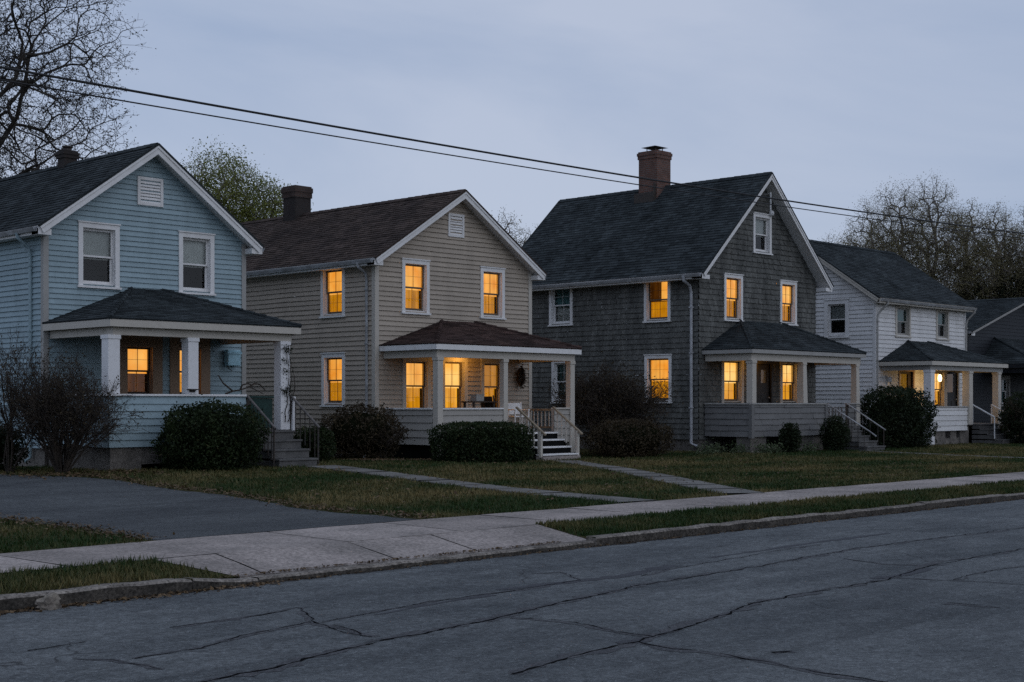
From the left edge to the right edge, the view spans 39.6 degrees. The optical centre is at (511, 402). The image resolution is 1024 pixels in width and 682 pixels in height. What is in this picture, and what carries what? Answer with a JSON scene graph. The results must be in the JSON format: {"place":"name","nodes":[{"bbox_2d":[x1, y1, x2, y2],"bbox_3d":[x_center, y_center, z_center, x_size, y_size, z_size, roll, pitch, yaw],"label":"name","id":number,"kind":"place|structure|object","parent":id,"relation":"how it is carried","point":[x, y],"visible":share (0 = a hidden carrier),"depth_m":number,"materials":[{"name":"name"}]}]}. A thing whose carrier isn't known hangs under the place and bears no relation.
{"place":"outdoors","nodes":[
{"label":"outdoors","id":0,"kind":"place"},
{"bbox_2d":[0,542,216,573],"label":"sidewalk","id":1,"kind":"structure","parent":0,"point":[62,556],"depth_m":14.97,"materials":[{"name":"concrete"}]},
{"bbox_2d":[0,474,419,539],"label":"driveway","id":2,"kind":"structure","parent":0,"point":[158,512],"depth_m":20.83,"materials":[{"name":"grey asphalt"}]},
{"bbox_2d":[218,375,264,393],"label":"dead branch","id":3,"kind":"object","parent":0,"point":[241,388],"visible":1,"depth_m":32.68,"materials":[{"name":"brown wood"}]},
{"bbox_2d":[53,503,924,589],"bbox_3d":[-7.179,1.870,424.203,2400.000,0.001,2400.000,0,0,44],"label":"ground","id":4,"kind":"structure","parent":0,"point":[412,558],"depth_m":17.55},
{"bbox_2d":[0,560,236,593],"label":"verge","id":5,"kind":"structure","parent":4,"relation":"on","point":[191,577],"depth_m":13.59,"materials":[{"name":"green plant"}]},
{"bbox_2d":[136,515,585,579],"bbox_3d":[-1.704,1.708,17.056,2.720,0.225,6.357,0,0,44],"label":"driveway apron","id":6,"kind":"object","parent":4,"relation":"on","point":[247,553],"visible":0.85,"depth_m":16.53,"materials":[{"name":"concrete"}]},
{"bbox_2d":[539,492,1021,537],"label":"verge","id":7,"kind":"structure","parent":4,"relation":"on","point":[763,515],"depth_m":21.12,"materials":[{"name":"green plant"}]},
{"bbox_2d":[0,479,1023,594],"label":"verge grass","id":8,"kind":"structure","parent":7,"relation":"on","point":[13,579],"depth_m":19.44,"materials":[{"name":"green plant"}]},
{"bbox_2d":[0,442,1023,553],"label":"lawn","id":9,"kind":"structure","parent":0,"point":[299,500],"depth_m":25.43,"materials":[{"name":"plant"}]},
{"bbox_2d":[0,423,30,470],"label":"evergreen shrub","id":10,"kind":"object","parent":9,"relation":"on","point":[17,446],"visible":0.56,"depth_m":30.00,"materials":[{"name":"green plant"}]},
{"bbox_2d":[0,324,104,472],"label":"bare shrub","id":11,"kind":"object","parent":9,"relation":"on","point":[8,466],"visible":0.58,"depth_m":29.32,"materials":[{"name":"brown plant"}]},
{"bbox_2d":[0,353,152,473],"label":"bare shrub","id":12,"kind":"object","parent":9,"relation":"on","point":[56,411],"visible":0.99,"depth_m":28.83,"materials":[{"name":"brown plant"}]},
{"bbox_2d":[0,0,155,178],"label":"bare tree","id":13,"kind":"object","parent":9,"relation":"on","point":[23,56],"visible":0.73,"depth_m":49.57,"materials":[{"name":"brown plant"}]},
{"bbox_2d":[0,142,320,470],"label":"clapboard house","id":14,"kind":"structure","parent":9,"relation":"on","point":[128,266],"depth_m":33.42,"materials":[{"name":"blue paint"}]},
{"bbox_2d":[64,220,121,289],"bbox_3d":[-9.888,-3.432,33.413,0.835,1.556,1.120,0,0,44],"label":"window","id":15,"kind":"structure","parent":14,"relation":"in","point":[98,242],"depth_m":33.45,"materials":[{"name":"white paint"}]},
{"bbox_2d":[120,335,162,393],"bbox_3d":[-9.138,-0.795,34.189,0.835,1.690,1.280,0,0,44],"label":"window","id":16,"kind":"structure","parent":14,"relation":"in","point":[141,357],"depth_m":34.16,"materials":[{"name":"yellow glass"}]},
{"bbox_2d":[169,337,209,393],"bbox_3d":[-8.168,-0.795,35.192,0.835,1.690,1.210,0,0,44],"label":"window","id":17,"kind":"structure","parent":14,"relation":"in","point":[175,356],"depth_m":35.06,"materials":[{"name":"brown paint"}]},
{"bbox_2d":[167,230,215,296],"bbox_3d":[-8.039,-3.432,35.325,0.835,1.556,1.080,0,0,44],"label":"window","id":18,"kind":"structure","parent":14,"relation":"in","point":[196,249],"depth_m":35.34,"materials":[{"name":"white paint"}]},
{"bbox_2d":[224,350,241,370],"bbox_3d":[-7.010,-1.072,35.693,0.205,0.526,0.420,0,0,44],"label":"wall mailbox","id":19,"kind":"object","parent":14,"relation":"attached to","point":[231,357],"depth_m":35.59,"materials":[{"name":"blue metal"}]},
{"bbox_2d":[248,396,273,427],"bbox_3d":[-6.612,0.220,34.453,0.680,0.780,1.630,0,0,44],"label":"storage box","id":20,"kind":"object","parent":14,"relation":"on","point":[264,403],"visible":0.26,"depth_m":34.63,"materials":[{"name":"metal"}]},
{"bbox_2d":[279,344,294,421],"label":"dead vine","id":21,"kind":"object","parent":14,"relation":"attached to","point":[286,391],"visible":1,"depth_m":33.61,"materials":[{"name":"brown plant"}]},
{"bbox_2d":[149,394,272,470],"bbox_3d":[-6.546,0.641,30.976,2.138,1.678,2.720,0,0,44],"label":"boxwood shrub","id":22,"kind":"object","parent":9,"relation":"on","point":[202,437],"visible":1,"depth_m":30.44,"materials":[{"name":"green plant"}]},
{"bbox_2d":[180,134,282,222],"bbox_3d":[-12.175,-4.750,60.122,5.948,12.951,6.173,0,0,2],"label":"budding tree","id":23,"kind":"object","parent":9,"relation":"on","point":[233,197],"visible":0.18,"depth_m":59.25,"materials":[{"name":"green plant"}]},
{"bbox_2d":[237,171,313,220],"bbox_3d":[-9.957,-4.024,59.995,4.153,11.529,4.108,0,0,-30],"label":"budding tree","id":24,"kind":"object","parent":9,"relation":"on","point":[278,210],"visible":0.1,"depth_m":59.59,"materials":[{"name":"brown plant"}]},
{"bbox_2d":[292,423,336,460],"bbox_3d":[-4.921,0.976,35.185,1.189,0.991,1.203,0,0,44],"label":"evergreen shrub","id":25,"kind":"object","parent":9,"relation":"on","point":[326,440],"visible":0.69,"depth_m":34.95,"materials":[{"name":"green plant"}]},
{"bbox_2d":[315,399,412,458],"bbox_3d":[-4.005,0.693,37.083,2.088,1.611,2.895,0,0,44],"label":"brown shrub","id":26,"kind":"object","parent":9,"relation":"on","point":[351,434],"visible":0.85,"depth_m":36.57,"materials":[{"name":"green plant"}]},
{"bbox_2d":[360,411,414,457],"bbox_3d":[-3.420,0.901,36.985,1.677,1.412,1.601,0,0,18],"label":"bare shrub","id":27,"kind":"object","parent":9,"relation":"on","point":[390,439],"visible":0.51,"depth_m":36.83,"materials":[{"name":"brown plant"}]},
{"bbox_2d":[241,185,582,460],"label":"clapboard house","id":28,"kind":"structure","parent":9,"relation":"on","point":[415,312],"depth_m":41.08,"materials":[{"name":"beige paint"}]},
{"bbox_2d":[319,269,360,317],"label":"window","id":29,"kind":"structure","parent":28,"relation":"in","point":[332,282],"depth_m":40.80,"materials":[{"name":"white paint"}]},
{"bbox_2d":[320,352,364,406],"bbox_3d":[-4.839,-0.657,40.747,1.100,1.566,0.835,0,0,44],"label":"window","id":30,"kind":"structure","parent":28,"relation":"in","point":[333,365],"depth_m":40.77,"materials":[{"name":"white paint"}]},
{"bbox_2d":[384,258,430,314],"bbox_3d":[-2.987,-3.287,40.552,0.835,1.586,1.100,0,0,44],"label":"window","id":31,"kind":"structure","parent":28,"relation":"in","point":[415,273],"depth_m":40.54,"materials":[{"name":"white paint"}]},
{"bbox_2d":[385,357,430,407],"bbox_3d":[-2.959,-0.503,40.581,0.835,1.673,1.140,0,0,44],"label":"window","id":32,"kind":"structure","parent":28,"relation":"in","point":[416,372],"depth_m":40.60,"materials":[{"name":"glass"}]},
{"bbox_2d":[431,357,467,407],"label":"window","id":33,"kind":"structure","parent":28,"relation":"in","point":[455,370],"depth_m":41.68,"materials":[{"name":"glass"}]},
{"bbox_2d":[461,401,496,407],"bbox_3d":[-0.926,0.390,40.118,0.500,0.880,0.960,0,0,44],"label":"porch table","id":34,"kind":"object","parent":28,"relation":"on","point":[483,402],"visible":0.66,"depth_m":39.94,"materials":[{"name":"wood"}]},
{"bbox_2d":[470,394,484,400],"bbox_3d":[-0.978,-0.151,40.029,0.270,0.198,0.320,0,0,44],"label":"cardboard box","id":35,"kind":"object","parent":34,"relation":"on","point":[477,397],"visible":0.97,"depth_m":39.92,"materials":[{"name":"grey paint"}]},
{"bbox_2d":[468,358,499,407],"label":"window","id":36,"kind":"structure","parent":28,"relation":"in","point":[490,368],"depth_m":42.74,"materials":[{"name":"glass"}]},
{"bbox_2d":[465,266,506,319],"bbox_3d":[-0.839,-3.277,42.774,0.835,1.566,1.080,0,0,44],"label":"window","id":37,"kind":"structure","parent":28,"relation":"in","point":[492,279],"depth_m":42.77,"materials":[{"name":"white paint"}]},
{"bbox_2d":[481,395,493,407],"bbox_3d":[-0.576,0.304,40.757,0.500,1.055,0.596,0,0,34],"label":"porch chair","id":38,"kind":"object","parent":28,"relation":"on","point":[488,398],"visible":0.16,"depth_m":40.50,"materials":[{"name":"metal"}]},
{"bbox_2d":[508,402,529,429],"bbox_3d":[0.172,0.399,41.229,0.500,0.866,0.569,0,0,-26],"label":"plastic chair","id":39,"kind":"object","parent":28,"relation":"on","point":[512,409],"visible":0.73,"depth_m":41.36,"materials":[{"name":"white paint"}]},
{"bbox_2d":[516,364,527,388],"bbox_3d":[0.309,-0.822,43.216,0.251,0.812,0.454,0,0,44],"label":"wreath","id":40,"kind":"object","parent":28,"relation":"attached to","point":[521,376],"visible":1,"depth_m":43.20,"materials":[{"name":"green plant"}]},
{"bbox_2d":[305,465,656,502],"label":"walkway","id":41,"kind":"structure","parent":9,"relation":"on","point":[460,483],"depth_m":27.08,"materials":[{"name":"concrete"}]},
{"bbox_2d":[427,419,536,462],"bbox_3d":[-0.771,0.980,36.153,1.462,1.148,3.284,0,0,44],"label":"clipped hedge","id":42,"kind":"object","parent":9,"relation":"on","point":[502,441],"visible":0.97,"depth_m":35.54,"materials":[{"name":"green plant"}]},
{"bbox_2d":[491,207,529,246],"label":"bare tree","id":43,"kind":"object","parent":9,"relation":"on","point":[515,235],"visible":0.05,"depth_m":70.04,"materials":[{"name":"brown plant"}]},
{"bbox_2d":[541,351,683,454],"bbox_3d":[2.969,0.052,44.803,5.418,3.378,5.243,0,0,44],"label":"bare shrub","id":44,"kind":"object","parent":9,"relation":"on","point":[607,398],"visible":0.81,"depth_m":43.96,"materials":[{"name":"brown plant"}]},
{"bbox_2d":[579,417,680,457],"bbox_3d":[3.431,1.024,42.412,2.166,1.245,3.842,0,0,44],"label":"clipped hedge","id":45,"kind":"object","parent":9,"relation":"on","point":[626,439],"visible":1,"depth_m":41.83,"materials":[{"name":"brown plant"}]},
{"bbox_2d":[556,460,763,492],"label":"walkway","id":46,"kind":"structure","parent":9,"relation":"on","point":[679,480],"depth_m":29.63,"materials":[{"name":"concrete"}]},
{"bbox_2d":[522,145,885,452],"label":"shingle house","id":47,"kind":"structure","parent":9,"relation":"on","point":[645,274],"depth_m":48.97,"materials":[{"name":"grey wood"}]},
{"bbox_2d":[550,362,581,402],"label":"window","id":48,"kind":"structure","parent":47,"relation":"in","point":[556,369],"depth_m":51.08,"materials":[{"name":"white paint"}]},
{"bbox_2d":[548,289,586,327],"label":"window","id":49,"kind":"structure","parent":47,"relation":"in","point":[560,301],"depth_m":51.08,"materials":[{"name":"white paint"}]},
{"bbox_2d":[642,282,684,323],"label":"window","id":50,"kind":"structure","parent":47,"relation":"in","point":[657,296],"depth_m":48.03,"materials":[{"name":"glass"}]},
{"bbox_2d":[644,354,685,402],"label":"window","id":51,"kind":"structure","parent":47,"relation":"in","point":[657,365],"depth_m":47.93,"materials":[{"name":"yellow glass"}]},
{"bbox_2d":[703,361,743,402],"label":"window","id":52,"kind":"structure","parent":47,"relation":"in","point":[732,382],"depth_m":48.30,"materials":[{"name":"glass"}]},
{"bbox_2d":[708,273,743,322],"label":"window","id":53,"kind":"structure","parent":47,"relation":"in","point":[733,283],"depth_m":48.26,"materials":[{"name":"white paint"}]},
{"bbox_2d":[734,212,772,255],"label":"window","id":54,"kind":"structure","parent":47,"relation":"in","point":[762,223],"depth_m":49.52,"materials":[{"name":"white paint"}]},
{"bbox_2d":[758,364,769,402],"bbox_3d":[8.672,-0.290,49.373,0.199,2.120,0.850,0,0,44],"label":"door","id":55,"kind":"structure","parent":47,"relation":"in","point":[763,388],"depth_m":49.46,"materials":[{"name":"paint"}]},
{"bbox_2d":[761,279,797,325],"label":"window","id":56,"kind":"structure","parent":47,"relation":"in","point":[788,289],"depth_m":50.67,"materials":[{"name":"white paint"}]},
{"bbox_2d":[765,362,797,402],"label":"window","id":57,"kind":"structure","parent":47,"relation":"in","point":[788,381],"depth_m":50.73,"materials":[{"name":"glass"}]},
{"bbox_2d":[689,441,718,454],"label":"leafy plant","id":58,"kind":"object","parent":9,"relation":"on","point":[704,450],"visible":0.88,"depth_m":44.48,"materials":[{"name":"green plant"}]},
{"bbox_2d":[707,442,728,453],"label":"leafy plant","id":59,"kind":"object","parent":9,"relation":"on","point":[719,448],"visible":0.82,"depth_m":45.12,"materials":[{"name":"green plant"}]},
{"bbox_2d":[729,439,754,453],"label":"leafy plant","id":60,"kind":"object","parent":9,"relation":"on","point":[737,449],"visible":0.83,"depth_m":45.25,"materials":[{"name":"green plant"}]},
{"bbox_2d":[741,436,781,453],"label":"leafy plant","id":61,"kind":"object","parent":9,"relation":"on","point":[762,451],"visible":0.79,"depth_m":45.15,"materials":[{"name":"green plant"}]},
{"bbox_2d":[760,436,786,452],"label":"leafy plant","id":62,"kind":"object","parent":9,"relation":"on","point":[773,449],"visible":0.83,"depth_m":45.40,"materials":[{"name":"green plant"}]},
{"bbox_2d":[777,422,803,451],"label":"evergreen shrub","id":63,"kind":"object","parent":9,"relation":"on","point":[789,434],"visible":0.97,"depth_m":45.81,"materials":[{"name":"green plant"}]},
{"bbox_2d":[796,437,821,451],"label":"leafy plant","id":64,"kind":"object","parent":9,"relation":"on","point":[808,448],"visible":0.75,"depth_m":46.70,"materials":[{"name":"green plant"}]},
{"bbox_2d":[817,414,851,450],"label":"evergreen shrub","id":65,"kind":"object","parent":9,"relation":"on","point":[836,433],"visible":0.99,"depth_m":47.31,"materials":[{"name":"green plant"}]},
{"bbox_2d":[818,229,862,246],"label":"budding tree","id":66,"kind":"object","parent":9,"relation":"on","point":[838,239],"depth_m":84.67,"materials":[{"name":"brown plant"}]},
{"bbox_2d":[837,190,903,257],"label":"budding tree","id":67,"kind":"object","parent":9,"relation":"on","point":[871,245],"visible":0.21,"depth_m":84.45,"materials":[{"name":"brown plant"}]},
{"bbox_2d":[860,382,940,447],"bbox_3d":[13.923,0.442,51.227,2.953,2.412,4.106,0,0,44],"label":"evergreen shrub","id":68,"kind":"object","parent":9,"relation":"on","point":[900,419],"visible":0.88,"depth_m":50.45,"materials":[{"name":"green plant"}]},
{"bbox_2d":[862,173,941,274],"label":"budding tree","id":69,"kind":"object","parent":9,"relation":"on","point":[901,238],"visible":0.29,"depth_m":84.27,"materials":[{"name":"brown plant"}]},
{"bbox_2d":[809,239,1019,444],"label":"clapboard house","id":70,"kind":"structure","parent":9,"relation":"on","point":[898,319],"depth_m":56.15,"materials":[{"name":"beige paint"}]},
{"bbox_2d":[823,298,849,337],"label":"window","id":71,"kind":"structure","parent":70,"relation":"in","point":[836,311],"depth_m":56.18,"materials":[{"name":"white paint"}]},
{"bbox_2d":[882,305,911,337],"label":"window","id":72,"kind":"structure","parent":70,"relation":"in","point":[903,313],"depth_m":56.59,"materials":[{"name":"beige paint"}]},
{"bbox_2d":[900,371,910,395],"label":"window","id":73,"kind":"structure","parent":70,"relation":"in","point":[905,377],"depth_m":56.74,"materials":[{"name":"yellow glass"}]},
{"bbox_2d":[923,309,950,340],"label":"window","id":74,"kind":"structure","parent":70,"relation":"in","point":[942,316],"depth_m":58.93,"materials":[{"name":"beige paint"}]},
{"bbox_2d":[935,370,945,405],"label":"window","id":75,"kind":"structure","parent":70,"relation":"in","point":[940,387],"depth_m":58.72,"materials":[{"name":"glass"}]},
{"bbox_2d":[947,372,956,405],"bbox_3d":[18.281,-0.250,59.312,0.199,2.100,1.000,0,0,44],"label":"door","id":76,"kind":"structure","parent":70,"relation":"in","point":[951,376],"depth_m":59.47,"materials":[{"name":"paint"}]},
{"bbox_2d":[822,297,1023,437],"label":"clapboard house","id":77,"kind":"structure","parent":9,"relation":"on","point":[995,329],"depth_m":65.28,"materials":[{"name":"grey paint"}]},
{"bbox_2d":[1001,375,1009,405],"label":"window","id":78,"kind":"structure","parent":77,"relation":"in","point":[1005,380],"depth_m":66.65,"materials":[{"name":"glass"}]},
{"bbox_2d":[887,168,990,299],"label":"budding tree","id":79,"kind":"object","parent":9,"relation":"on","point":[934,238],"visible":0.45,"depth_m":84.21,"materials":[{"name":"brown plant"}]},
{"bbox_2d":[872,451,1023,458],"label":"walkway","id":80,"kind":"structure","parent":9,"relation":"on","point":[954,455],"depth_m":43.44,"materials":[{"name":"concrete"}]},
{"bbox_2d":[925,197,1005,299],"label":"budding tree","id":81,"kind":"object","parent":9,"relation":"on","point":[964,264],"visible":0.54,"depth_m":84.24,"materials":[{"name":"brown plant"}]},
{"bbox_2d":[953,272,991,299],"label":"evergreen tree","id":82,"kind":"object","parent":9,"relation":"on","point":[979,291],"visible":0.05,"depth_m":84.24,"materials":[{"name":"green plant"}]},
{"bbox_2d":[959,198,1023,299],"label":"budding tree","id":83,"kind":"object","parent":9,"relation":"on","point":[999,247],"visible":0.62,"depth_m":84.23,"materials":[{"name":"brown plant"}]},
{"bbox_2d":[980,233,1023,298],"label":"evergreen tree","id":84,"kind":"object","parent":9,"relation":"on","point":[1005,288],"visible":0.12,"depth_m":84.09,"materials":[{"name":"green plant"}]},
{"bbox_2d":[984,201,1023,297],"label":"budding tree","id":85,"kind":"object","parent":9,"relation":"on","point":[1018,254],"visible":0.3,"depth_m":84.37,"materials":[{"name":"brown plant"}]},
{"bbox_2d":[996,390,1023,443],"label":"evergreen shrub","id":86,"kind":"object","parent":9,"relation":"on","point":[1015,430],"visible":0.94,"depth_m":55.65,"materials":[{"name":"green plant"}]},
{"bbox_2d":[1002,398,1023,441],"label":"bare shrub","id":87,"kind":"object","parent":9,"relation":"on","point":[1017,410],"visible":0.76,"depth_m":55.29,"materials":[{"name":"brown plant"}]},
{"bbox_2d":[0,499,1023,681],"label":"road","id":88,"kind":"structure","parent":0,"point":[932,595],"depth_m":11.60,"materials":[{"name":"grey asphalt"}]},
{"bbox_2d":[35,592,61,609],"bbox_3d":[-4.006,1.709,12.281,0.173,0.141,0.235,0,0,44],"label":"broken stone","id":89,"kind":"object","parent":88,"relation":"on","point":[50,601],"visible":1,"depth_m":12.24,"materials":[{"name":"stone"}]},
{"bbox_2d":[0,577,258,611],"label":"curb","id":90,"kind":"structure","parent":88,"relation":"on","point":[89,593],"depth_m":12.92,"materials":[{"name":"concrete"}]},
{"bbox_2d":[249,540,594,581],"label":"curb","id":91,"kind":"structure","parent":88,"relation":"on","point":[346,569],"depth_m":15.55,"materials":[{"name":"concrete"}]},
{"bbox_2d":[0,455,1023,615],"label":"fallen leaves","id":92,"kind":"object","parent":88,"relation":"on","point":[119,532],"visible":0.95,"depth_m":20.49,"materials":[{"name":"brown plant"}]},
{"bbox_2d":[586,493,1023,545],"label":"curb","id":93,"kind":"structure","parent":88,"relation":"on","point":[641,535],"depth_m":20.67,"materials":[{"name":"concrete"}]},
{"bbox_2d":[0,66,1023,233],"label":"overhead wire","id":94,"kind":"object","parent":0,"point":[164,96],"visible":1,"depth_m":20.20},
{"bbox_2d":[0,79,1023,238],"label":"overhead wire","id":95,"kind":"object","parent":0,"point":[450,154],"visible":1,"depth_m":21.07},
{"bbox_2d":[0,0,1023,374],"label":"sky","id":96,"kind":"structure","parent":0,"point":[835,99],"materials":[{"name":"blue"}]},
{"bbox_2d":[481,472,1023,521],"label":"sidewalk","id":97,"kind":"structure","parent":0,"point":[576,513],"depth_m":23.55,"materials":[{"name":"concrete"}]}
]}

